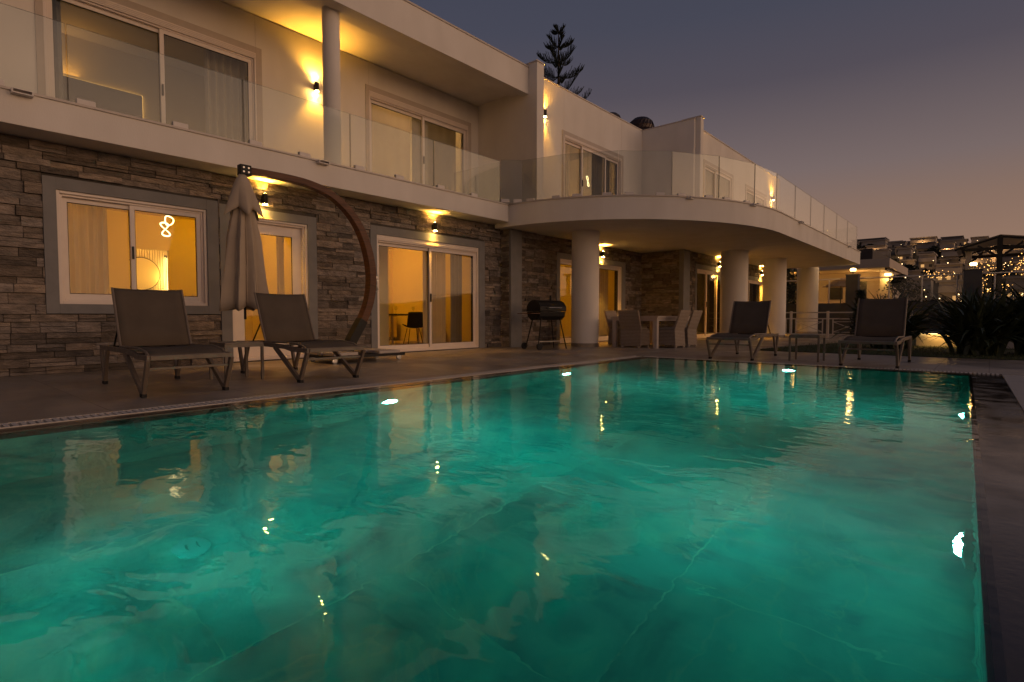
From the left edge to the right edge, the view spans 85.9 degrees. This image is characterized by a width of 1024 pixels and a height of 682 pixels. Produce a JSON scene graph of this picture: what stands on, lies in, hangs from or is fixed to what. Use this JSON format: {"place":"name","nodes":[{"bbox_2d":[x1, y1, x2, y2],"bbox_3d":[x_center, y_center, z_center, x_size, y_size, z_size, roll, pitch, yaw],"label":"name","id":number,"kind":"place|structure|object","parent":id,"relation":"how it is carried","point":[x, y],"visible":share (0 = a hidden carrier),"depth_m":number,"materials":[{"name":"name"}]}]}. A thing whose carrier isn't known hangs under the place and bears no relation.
{"place":"outdoors","nodes":[
{"label":"outdoors","id":0,"kind":"place"},
{"bbox_2d":[0,334,1023,423],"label":"terrace","id":1,"kind":"structure","parent":0,"point":[33,397],"depth_m":7.63,"materials":[{"name":"tile"}]},
{"bbox_2d":[100,287,233,397],"bbox_3d":[-3.765,-0.041,5.915,1.950,1.078,0.766,2,3,43],"label":"sun lounger","id":2,"kind":"object","parent":1,"relation":"on","point":[152,325],"visible":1,"depth_m":6.01,"materials":[{"name":"taupe mesh fabric"},{"name":"taupe aluminium"},{"name":"black rubber"}]},
{"bbox_2d":[209,341,263,379],"bbox_3d":[-3.325,0.237,6.646,0.470,0.455,0.450,2,3,41],"label":"side table","id":3,"kind":"object","parent":1,"relation":"on","point":[225,345],"visible":0.76,"depth_m":6.62,"materials":[{"name":"beige metal"}]},
{"bbox_2d":[238,292,365,382],"bbox_3d":[-2.762,-0.091,7.082,1.950,1.078,0.766,2,3,42],"label":"sun lounger","id":4,"kind":"object","parent":1,"relation":"on","point":[285,319],"visible":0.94,"depth_m":7.16,"materials":[{"name":"taupe mesh fabric"},{"name":"taupe aluminium"},{"name":"black rubber"}]},
{"bbox_2d":[219,164,404,363],"bbox_3d":[-3.193,-1.118,8.890,0.860,2.970,2.955,2,3,41],"label":"cantilever umbrella","id":5,"kind":"object","parent":1,"relation":"on","point":[244,278],"visible":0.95,"depth_m":8.05,"materials":[{"name":"fabric"}]},
{"bbox_2d":[0,0,860,376],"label":"house","id":6,"kind":"structure","parent":1,"relation":"on","point":[152,168],"depth_m":11.66,"materials":[{"name":"paint"}]},
{"bbox_2d":[52,0,63,99],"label":"curtain","id":7,"kind":"object","parent":6,"relation":"hanging from","point":[58,51],"visible":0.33,"depth_m":8.46,"materials":[{"name":"fabric"}]},
{"bbox_2d":[67,203,109,293],"bbox_3d":[-6.140,-1.292,7.917,0.070,2.200,0.560,2,3,41],"label":"curtain","id":8,"kind":"object","parent":6,"relation":"hanging from","point":[88,249],"visible":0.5,"depth_m":7.95,"materials":[{"name":"fabric"}]},
{"bbox_2d":[63,75,142,117],"bbox_3d":[-8.388,-4.230,10.138,2.190,2.100,3.350,2,3,41],"label":"bed","id":9,"kind":"object","parent":6,"relation":"in","point":[113,99],"visible":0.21,"depth_m":11.46,"materials":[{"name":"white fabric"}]},
{"bbox_2d":[56,190,207,305],"bbox_3d":[-5.478,-1.282,8.050,0.135,1.510,1.850,2,3,41],"label":"window","id":10,"kind":"structure","parent":6,"relation":"in","point":[62,197],"depth_m":7.95,"materials":[{"name":"white plastic"}]},
{"bbox_2d":[129,249,166,289],"bbox_3d":[-8.468,-1.218,12.022,0.097,2.800,1.990,2,3,41],"label":"wall mirror","id":11,"kind":"object","parent":6,"relation":"attached to","point":[151,269],"depth_m":12.37,"materials":[{"name":"yellow"}]},
{"bbox_2d":[42,0,256,140],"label":"sliding door","id":12,"kind":"structure","parent":6,"relation":"in","point":[107,8],"depth_m":9.24,"materials":[{"name":"white plastic"}]},
{"bbox_2d":[164,255,167,289],"bbox_3d":[-7.886,-1.419,12.575,0.090,1.055,0.100,2,3,41],"label":"light bar","id":13,"kind":"object","parent":6,"relation":"attached to","point":[166,272],"visible":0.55,"depth_m":12.54,"materials":[{"name":"white metal"}]},
{"bbox_2d":[160,215,173,236],"bbox_3d":[-6.408,-2.259,10.220,0.148,0.664,0.219,2,3,41],"label":"pendant lamp","id":14,"kind":"object","parent":6,"relation":"hanging from","point":[168,225],"visible":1,"depth_m":10.21,"materials":[{"name":"white metal"}]},
{"bbox_2d":[204,49,245,141],"bbox_3d":[-5.375,-4.598,10.318,0.100,2.800,0.700,2,3,41],"label":"curtain","id":15,"kind":"object","parent":6,"relation":"hanging from","point":[224,95],"visible":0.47,"depth_m":10.31,"materials":[{"name":"fabric"}]},
{"bbox_2d":[0,3,499,196],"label":"glass balustrade","id":16,"kind":"object","parent":6,"relation":"on","point":[93,104],"visible":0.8,"depth_m":8.73,"materials":[{"name":"glass"}]},
{"bbox_2d":[261,193,267,204],"bbox_3d":[-4.171,-2.382,9.273,0.129,0.194,0.090,2,3,41],"label":"wall lamp","id":17,"kind":"object","parent":6,"relation":"attached to","point":[264,198],"visible":1,"depth_m":9.22,"materials":[{"name":"black metal"}]},
{"bbox_2d":[233,218,307,361],"bbox_3d":[-4.195,-0.881,9.544,0.135,2.400,1.340,2,3,41],"label":"glass door","id":18,"kind":"structure","parent":6,"relation":"in","point":[297,233],"depth_m":9.78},
{"bbox_2d":[276,236,284,293],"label":"curtain","id":19,"kind":"object","parent":6,"relation":"hanging from","point":[280,262],"visible":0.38,"depth_m":10.10,"materials":[{"name":"fabric"}]},
{"bbox_2d":[313,82,318,91],"bbox_3d":[-3.998,-5.179,11.243,0.129,0.194,0.090,2,3,41],"label":"wall lamp","id":20,"kind":"object","parent":6,"relation":"attached to","point":[316,86],"visible":1,"depth_m":11.20,"materials":[{"name":"black metal"}]},
{"bbox_2d":[371,104,409,180],"bbox_3d":[-2.963,-4.717,13.088,0.016,2.800,1.350,2,3,41],"label":"curtain","id":21,"kind":"object","parent":6,"relation":"hanging from","point":[391,151],"visible":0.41,"depth_m":13.15,"materials":[{"name":"fabric"}]},
{"bbox_2d":[389,316,396,340],"bbox_3d":[-4.239,-0.376,16.542,0.450,0.770,1.600,2,3,41],"label":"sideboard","id":22,"kind":"object","parent":6,"relation":"on","point":[395,326],"visible":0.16,"depth_m":16.94,"materials":[{"name":"black wood"}]},
{"bbox_2d":[389,314,418,343],"bbox_3d":[-3.003,-0.357,15.632,0.850,0.810,1.650,2,3,41],"label":"dining table","id":23,"kind":"object","parent":6,"relation":"on","point":[392,327],"visible":0.29,"depth_m":14.81,"materials":[{"name":"brown wood"}]},
{"bbox_2d":[402,312,422,343],"bbox_3d":[-2.643,-0.346,14.803,0.487,0.864,0.526,-1,3,-29],"label":"shell chair","id":24,"kind":"object","parent":6,"relation":"on","point":[414,319],"visible":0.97,"depth_m":14.62,"materials":[{"name":"black plastic"}]},
{"bbox_2d":[369,90,467,193],"bbox_3d":[-2.216,-4.484,13.489,0.145,2.300,3.080,2,3,41],"label":"sliding door","id":25,"kind":"structure","parent":6,"relation":"in","point":[377,99],"depth_m":13.50,"materials":[{"name":"white plastic"}]},
{"bbox_2d":[377,234,478,351],"bbox_3d":[-1.819,-0.998,12.266,0.145,2.400,2.930,2,3,41],"label":"sliding door","id":26,"kind":"structure","parent":6,"relation":"in","point":[382,240],"depth_m":12.28,"materials":[{"name":"white plastic"}]},
{"bbox_2d":[412,118,455,191],"bbox_3d":[-2.000,-4.768,14.271,0.020,2.800,1.500,2,3,41],"label":"curtain","id":27,"kind":"object","parent":6,"relation":"hanging from","point":[444,164],"visible":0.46,"depth_m":14.29,"materials":[{"name":"fabric"}]},
{"bbox_2d":[422,251,445,342],"bbox_3d":[-1.831,-1.241,13.015,0.040,2.740,0.700,2,3,41],"label":"curtain","id":28,"kind":"object","parent":6,"relation":"hanging from","point":[438,273],"visible":0.54,"depth_m":13.06,"materials":[{"name":"fabric"}]},
{"bbox_2d":[432,222,436,230],"bbox_3d":[-1.704,-2.504,12.107,0.129,0.194,0.090,2,3,41],"label":"wall lamp","id":29,"kind":"object","parent":6,"relation":"attached to","point":[434,226],"visible":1,"depth_m":12.06,"materials":[{"name":"black metal"}]},
{"bbox_2d":[450,254,461,341],"bbox_3d":[-1.367,-1.260,13.472,0.070,2.740,0.400,2,3,41],"label":"curtain","id":30,"kind":"object","parent":6,"relation":"hanging from","point":[456,291],"visible":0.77,"depth_m":13.47,"materials":[{"name":"fabric"}]},
{"bbox_2d":[565,144,569,196],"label":"curtain","id":31,"kind":"object","parent":6,"relation":"hanging from","point":[567,170],"visible":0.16,"depth_m":15.90,"materials":[{"name":"fabric"}]},
{"bbox_2d":[560,259,621,342],"bbox_3d":[2.384,-1.167,16.645,0.135,2.360,3.400,2,3,41],"label":"sliding door","id":32,"kind":"structure","parent":6,"relation":"in","point":[562,261],"depth_m":17.39,"materials":[{"name":"white glass"}]},
{"bbox_2d":[564,134,621,196],"bbox_3d":[2.403,-4.574,16.283,0.145,2.240,3.100,2,3,41],"label":"sliding door","id":33,"kind":"structure","parent":6,"relation":"in","point":[568,140],"depth_m":16.28,"materials":[{"name":"white glass"}]},
{"bbox_2d":[591,154,609,194],"bbox_3d":[2.789,-4.896,17.259,0.070,2.800,1.000,2,3,41],"label":"curtain","id":34,"kind":"object","parent":6,"relation":"hanging from","point":[596,177],"visible":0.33,"depth_m":17.12,"materials":[{"name":"fabric"}]},
{"bbox_2d":[599,269,607,335],"bbox_3d":[2.774,-1.439,17.620,0.070,2.740,1.100,2,3,41],"label":"curtain","id":35,"kind":"object","parent":6,"relation":"hanging from","point":[603,296],"visible":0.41,"depth_m":17.80,"materials":[{"name":"fabric"}]},
{"bbox_2d":[630,116,653,129],"bbox_3d":[4.983,-7.774,21.262,1.009,1.705,1.001,2,3,41],"label":"roof cowl","id":36,"kind":"object","parent":6,"relation":"on","point":[642,122],"visible":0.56,"depth_m":20.83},
{"bbox_2d":[501,150,856,248],"bbox_3d":[7.442,-4.007,17.651,17.428,1.010,4.098,-2,3,-43],"label":"glass balustrade","id":37,"kind":"object","parent":6,"relation":"on","point":[558,196],"visible":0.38,"depth_m":13.12,"materials":[{"name":"glass"}]},
{"bbox_2d":[697,269,719,338],"bbox_3d":[7.207,-1.317,19.901,0.135,2.380,3.050,2,3,41],"label":"sliding door","id":38,"kind":"structure","parent":6,"relation":"in","point":[699,271],"depth_m":19.57,"materials":[{"name":"white glass"}]},
{"bbox_2d":[705,170,718,197],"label":"curtain","id":39,"kind":"object","parent":6,"relation":"hanging from","point":[708,183],"visible":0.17,"depth_m":20.12,"materials":[{"name":"fabric"}]},
{"bbox_2d":[705,163,732,199],"bbox_3d":[7.276,-4.804,19.526,0.135,2.420,2.600,2,3,41],"label":"sliding door","id":40,"kind":"structure","parent":6,"relation":"in","point":[709,168],"depth_m":19.39,"materials":[{"name":"white plastic"}]},
{"bbox_2d":[748,280,762,300],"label":"sliding door","id":41,"kind":"structure","parent":6,"relation":"in","point":[759,283],"depth_m":23.90,"materials":[{"name":"white plastic"}]},
{"bbox_2d":[746,188,765,205],"bbox_3d":[9.967,-4.902,22.618,0.135,2.350,2.500,2,3,41],"label":"sliding door","id":42,"kind":"structure","parent":6,"relation":"in","point":[749,191],"depth_m":22.58,"materials":[{"name":"white plastic"}]},
{"bbox_2d":[517,296,566,349],"bbox_3d":[0.740,-0.443,13.013,1.121,1.272,0.639,-2,3,-37],"label":"barrel grill","id":43,"kind":"object","parent":1,"relation":"on","point":[542,305],"visible":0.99,"depth_m":12.89,"materials":[{"name":"black metal"}]},
{"bbox_2d":[604,311,620,345],"bbox_3d":[2.848,-0.341,14.553,0.645,0.930,0.560,2,3,41],"label":"wicker chair","id":44,"kind":"object","parent":1,"relation":"on","point":[608,314],"visible":0.34,"depth_m":14.48,"materials":[{"name":"beige wicker"}]},
{"bbox_2d":[618,310,649,347],"bbox_3d":[3.035,-0.304,13.698,0.560,0.930,0.645,2,3,41],"label":"wicker chair","id":45,"kind":"object","parent":1,"relation":"on","point":[634,332],"visible":0.99,"depth_m":13.54,"materials":[{"name":"beige wicker"}]},
{"bbox_2d":[610,316,689,348],"bbox_3d":[3.711,-0.259,14.402,1.300,0.780,2.200,2,3,41],"label":"garden table","id":46,"kind":"object","parent":1,"relation":"on","point":[654,330],"visible":0.72,"depth_m":13.58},
{"bbox_2d":[659,310,690,347],"bbox_3d":[4.011,-0.303,13.674,0.645,0.930,0.560,2,3,41],"label":"wicker chair","id":47,"kind":"object","parent":1,"relation":"on","point":[675,335],"visible":0.84,"depth_m":13.51,"materials":[{"name":"beige wicker"}]},
{"bbox_2d":[670,310,702,346],"bbox_3d":[4.486,-0.325,14.188,0.645,0.930,0.560,2,3,41],"label":"wicker chair","id":48,"kind":"object","parent":1,"relation":"on","point":[690,330],"visible":0.57,"depth_m":13.99,"materials":[{"name":"beige wicker"}]},
{"bbox_2d":[706,300,778,360],"bbox_3d":[4.363,-0.231,10.333,0.766,1.078,1.950,2,3,39],"label":"sun lounger","id":49,"kind":"object","parent":1,"relation":"on","point":[749,320],"visible":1,"depth_m":10.50,"materials":[{"name":"taupe aluminium"},{"name":"dark mesh fabric"},{"name":"black rubber"}]},
{"bbox_2d":[788,334,825,361],"bbox_3d":[5.082,0.115,9.483,0.470,0.455,0.450,2,3,41],"label":"side table","id":50,"kind":"object","parent":1,"relation":"on","point":[817,336],"visible":1,"depth_m":9.45,"materials":[{"name":"beige metal"}]},
{"bbox_2d":[844,274,860,333],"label":"garden pillar","id":51,"kind":"structure","parent":1,"relation":"on","point":[852,283],"depth_m":24.02,"materials":[{"name":"concrete"}]},
{"bbox_2d":[838,297,911,368],"bbox_3d":[5.889,-0.168,8.874,0.766,1.078,1.950,2,3,41],"label":"sun lounger","id":52,"kind":"object","parent":1,"relation":"on","point":[881,321],"visible":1,"depth_m":9.03,"materials":[{"name":"taupe aluminium"},{"name":"dark mesh fabric"},{"name":"black rubber"}]},
{"bbox_2d":[963,268,982,301],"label":"garden pillar","id":53,"kind":"structure","parent":1,"relation":"on","point":[973,277],"depth_m":21.32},
{"bbox_2d":[409,0,1023,242],"label":"sky","id":54,"kind":"structure","parent":0,"point":[904,119],"materials":[{"name":"purple"}]},
{"bbox_2d":[760,338,1023,360],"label":"lawn","id":55,"kind":"structure","parent":0,"point":[912,354],"depth_m":11.89,"materials":[{"name":"plant"}]},
{"bbox_2d":[755,311,912,337],"bbox_3d":[11.661,-0.615,20.333,5.080,0.980,0.080,2,3,41],"label":"white fence","id":56,"kind":"object","parent":55,"relation":"on","point":[827,318],"visible":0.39,"depth_m":20.53,"materials":[{"name":"metal"}]},
{"bbox_2d":[848,290,867,333],"bbox_3d":[10.604,-0.768,16.736,0.635,1.598,0.730,-1,3,-29],"label":"conifer shrub","id":57,"kind":"object","parent":55,"relation":"on","point":[862,293],"visible":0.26,"depth_m":16.71,"materials":[{"name":"green plant"}]},
{"bbox_2d":[829,287,949,348],"bbox_3d":[9.117,-0.559,13.122,2.698,1.489,2.652,2,3,41],"label":"flax shrub","id":58,"kind":"object","parent":55,"relation":"on","point":[912,323],"visible":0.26,"depth_m":12.71,"materials":[{"name":"green plant"}]},
{"bbox_2d":[916,331,1013,348],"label":"planter wall","id":59,"kind":"structure","parent":55,"relation":"on","point":[938,341],"depth_m":14.02,"materials":[{"name":"white paint"}]},
{"bbox_2d":[911,285,1021,332],"bbox_3d":[11.622,-0.640,13.746,2.695,1.598,2.868,-1,3,-13],"label":"flax shrub","id":60,"kind":"object","parent":55,"relation":"on","point":[950,306],"visible":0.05,"depth_m":13.78,"materials":[{"name":"green plant"}]},
{"bbox_2d":[910,276,1023,355],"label":"flax shrub","id":61,"kind":"object","parent":55,"relation":"on","point":[974,333],"visible":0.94,"depth_m":10.64,"materials":[{"name":"green plant"}]},
{"bbox_2d":[947,278,1023,354],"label":"flax shrub","id":62,"kind":"object","parent":55,"relation":"on","point":[1019,347],"visible":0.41,"depth_m":10.65,"materials":[{"name":"green plant"}]},
{"bbox_2d":[891,247,1013,301],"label":"hill","id":63,"kind":"structure","parent":0,"point":[935,285],"depth_m":140.18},
{"bbox_2d":[845,241,861,248],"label":"hillside house","id":64,"kind":"structure","parent":63,"relation":"on","point":[858,243],"depth_m":229.63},
{"bbox_2d":[849,244,861,248],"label":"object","id":65,"kind":"object","parent":63,"relation":"on","point":[855,245],"visible":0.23,"depth_m":216.88,"materials":[{"name":"white"}]},
{"bbox_2d":[851,237,889,248],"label":"hillside house","id":66,"kind":"structure","parent":63,"relation":"on","point":[857,240],"depth_m":253.09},
{"bbox_2d":[861,239,888,248],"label":"hillside house","id":67,"kind":"structure","parent":63,"relation":"on","point":[881,241],"depth_m":225.47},
{"bbox_2d":[865,244,887,248],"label":"hillside house","id":68,"kind":"structure","parent":63,"relation":"on","point":[882,246],"depth_m":202.38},
{"bbox_2d":[875,249,891,257],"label":"hillside house","id":69,"kind":"structure","parent":63,"relation":"on","point":[886,252],"depth_m":186.46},
{"bbox_2d":[890,241,907,248],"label":"hillside house","id":70,"kind":"structure","parent":63,"relation":"on","point":[899,243],"depth_m":223.96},
{"bbox_2d":[894,245,915,254],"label":"hillside house","id":71,"kind":"structure","parent":63,"relation":"on","point":[905,246],"depth_m":200.93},
{"bbox_2d":[897,247,913,259],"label":"hillside house","id":72,"kind":"structure","parent":63,"relation":"on","point":[905,253],"depth_m":183.09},
{"bbox_2d":[897,259,917,265],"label":"hillside house","id":73,"kind":"structure","parent":63,"relation":"on","point":[911,261],"depth_m":152.40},
{"bbox_2d":[908,270,923,277],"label":"hillside house","id":74,"kind":"structure","parent":63,"relation":"on","point":[915,272],"depth_m":127.28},
{"bbox_2d":[901,277,934,300],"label":"hillside house","id":75,"kind":"structure","parent":63,"relation":"on","point":[927,282],"depth_m":104.98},
{"bbox_2d":[904,264,932,276],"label":"hillside tree","id":76,"kind":"object","parent":63,"relation":"on","point":[911,267],"visible":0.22,"depth_m":133.01,"materials":[{"name":"green plant"}]},
{"bbox_2d":[909,236,937,245],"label":"hillside house","id":77,"kind":"structure","parent":63,"relation":"on","point":[913,241],"depth_m":214.88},
{"bbox_2d":[907,239,940,246],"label":"hillside house","id":78,"kind":"structure","parent":63,"relation":"on","point":[938,242],"depth_m":235.26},
{"bbox_2d":[916,242,936,254],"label":"hillside house","id":79,"kind":"structure","parent":63,"relation":"on","point":[922,247],"depth_m":193.37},
{"bbox_2d":[918,251,934,253],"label":"hillside house","id":80,"kind":"structure","parent":63,"relation":"on","point":[930,252],"depth_m":177.00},
{"bbox_2d":[917,253,937,269],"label":"hillside house","id":81,"kind":"structure","parent":63,"relation":"on","point":[925,261],"depth_m":152.55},
{"bbox_2d":[924,245,941,258],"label":"hillside tree","id":82,"kind":"object","parent":63,"relation":"on","point":[935,249],"visible":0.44,"depth_m":180.47,"materials":[{"name":"green plant"}]},
{"bbox_2d":[939,242,955,251],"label":"hillside house","id":83,"kind":"structure","parent":63,"relation":"on","point":[947,245],"depth_m":188.31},
{"bbox_2d":[934,263,964,282],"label":"hillside house","id":84,"kind":"structure","parent":63,"relation":"on","point":[955,268],"depth_m":123.56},
{"bbox_2d":[939,258,959,263],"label":"hillside house","id":85,"kind":"structure","parent":63,"relation":"on","point":[951,260],"depth_m":147.53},
{"bbox_2d":[940,249,959,262],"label":"hillside house","id":86,"kind":"structure","parent":63,"relation":"on","point":[948,253],"depth_m":168.55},
{"bbox_2d":[941,235,964,239],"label":"hillside house","id":87,"kind":"structure","parent":63,"relation":"on","point":[952,237],"depth_m":231.90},
{"bbox_2d":[940,239,968,246],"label":"hillside house","id":88,"kind":"structure","parent":63,"relation":"on","point":[960,242],"depth_m":215.09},
{"bbox_2d":[937,279,985,301],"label":"hillside house","id":89,"kind":"structure","parent":63,"relation":"on","point":[947,288],"depth_m":98.19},
{"bbox_2d":[960,253,991,268],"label":"hillside house","id":90,"kind":"structure","parent":63,"relation":"on","point":[977,260],"depth_m":139.60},
{"bbox_2d":[970,236,988,242],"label":"hillside house","id":91,"kind":"structure","parent":63,"relation":"on","point":[975,239],"depth_m":210.28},
{"bbox_2d":[971,262,995,272],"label":"hillside house","id":92,"kind":"structure","parent":63,"relation":"on","point":[984,266],"depth_m":118.78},
{"bbox_2d":[984,246,1008,253],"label":"hillside house","id":93,"kind":"structure","parent":63,"relation":"on","point":[1004,251],"depth_m":182.32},
{"bbox_2d":[982,270,1021,291],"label":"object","id":94,"kind":"object","parent":63,"relation":"on","point":[989,280],"visible":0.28,"depth_m":107.04,"materials":[{"name":"green plant"}]},
{"bbox_2d":[1002,276,1023,300],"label":"hillside house","id":95,"kind":"structure","parent":63,"relation":"on","point":[1019,281],"depth_m":95.89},
{"bbox_2d":[1002,252,1023,269],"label":"hillside house","id":96,"kind":"structure","parent":63,"relation":"on","point":[1007,260],"depth_m":140.93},
{"bbox_2d":[1009,250,1023,252],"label":"hillside house","id":97,"kind":"structure","parent":63,"relation":"on","point":[1015,251],"depth_m":156.90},
{"bbox_2d":[1012,261,1023,275],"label":"hillside house","id":98,"kind":"structure","parent":63,"relation":"on","point":[1016,265],"depth_m":117.98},
{"bbox_2d":[1002,374,1023,411],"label":"paving","id":99,"kind":"structure","parent":0,"point":[1015,383],"depth_m":6.08,"materials":[{"name":"stone"}]},
{"label":"ground","id":100,"kind":"structure","parent":0,"visible":0},
{"bbox_2d":[536,24,591,98],"bbox_3d":[2.427,-8.735,29.961,4.875,16.384,4.592,2,3,41],"label":"araucaria tree","id":101,"kind":"object","parent":100,"relation":"on","point":[557,59],"visible":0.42,"depth_m":29.44,"materials":[{"name":"green plant"}]},
{"bbox_2d":[786,268,819,303],"bbox_3d":[14.938,-3.527,30.727,4.259,5.906,4.144,2,3,41],"label":"hedge tree","id":102,"kind":"object","parent":100,"relation":"on","point":[790,298],"visible":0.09,"depth_m":29.93,"materials":[{"name":"green plant"}]},
{"bbox_2d":[786,248,907,303],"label":"neighbour house","id":103,"kind":"structure","parent":100,"relation":"on","point":[874,263],"depth_m":33.94,"materials":[{"name":"paint"}]},
{"bbox_2d":[823,279,845,302],"bbox_3d":[19.863,-3.007,33.253,1.940,1.650,1.940,1,3,18],"label":"terrace parasol","id":104,"kind":"object","parent":103,"relation":"on","point":[837,283],"visible":0.48,"depth_m":32.94,"materials":[{"name":"beige fabric"}]},
{"bbox_2d":[830,287,842,299],"bbox_3d":[20.825,-3.225,35.418,0.800,1.100,0.060,2,3,41],"label":"window","id":105,"kind":"structure","parent":103,"relation":"in","point":[834,292],"depth_m":35.37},
{"bbox_2d":[860,281,866,296],"bbox_3d":[21.806,-3.189,34.565,0.800,1.100,0.060,2,3,41],"label":"window","id":106,"kind":"structure","parent":103,"relation":"in","point":[863,284],"depth_m":34.35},
{"bbox_2d":[786,301,1009,333],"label":"garden wall","id":107,"kind":"structure","parent":100,"relation":"on","point":[831,307],"depth_m":24.58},
{"bbox_2d":[786,271,1023,302],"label":"glass railing","id":108,"kind":"object","parent":107,"relation":"on","point":[921,276],"visible":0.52,"depth_m":22.57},
{"bbox_2d":[877,274,929,301],"bbox_3d":[18.439,-1.760,26.088,2.392,2.775,2.262,0,2,-4],"label":"hedge tree","id":109,"kind":"object","parent":100,"relation":"on","point":[897,283],"visible":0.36,"depth_m":25.76,"materials":[{"name":"green plant"}]},
{"bbox_2d":[955,234,1023,300],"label":"pergola","id":110,"kind":"object","parent":100,"relation":"on","point":[998,241],"visible":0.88,"depth_m":22.96,"materials":[{"name":"brown wood"}]},
{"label":"pool basin","id":111,"kind":"structure","parent":0,"visible":0},
{"bbox_2d":[0,358,1006,681],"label":"pool water","id":112,"kind":"structure","parent":111,"relation":"in","point":[660,520],"depth_m":1.92,"materials":[{"name":"teal liquid"}]},
{"bbox_2d":[0,357,1023,681],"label":"pool coping","id":113,"kind":"object","parent":111,"relation":"on","point":[1000,419],"visible":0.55,"depth_m":2.81,"materials":[{"name":"stone"}]},
{"bbox_2d":[0,355,998,428],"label":"overflow grate","id":114,"kind":"object","parent":113,"relation":"on","point":[60,419],"visible":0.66,"depth_m":5.35,"materials":[{"name":"white plastic"}]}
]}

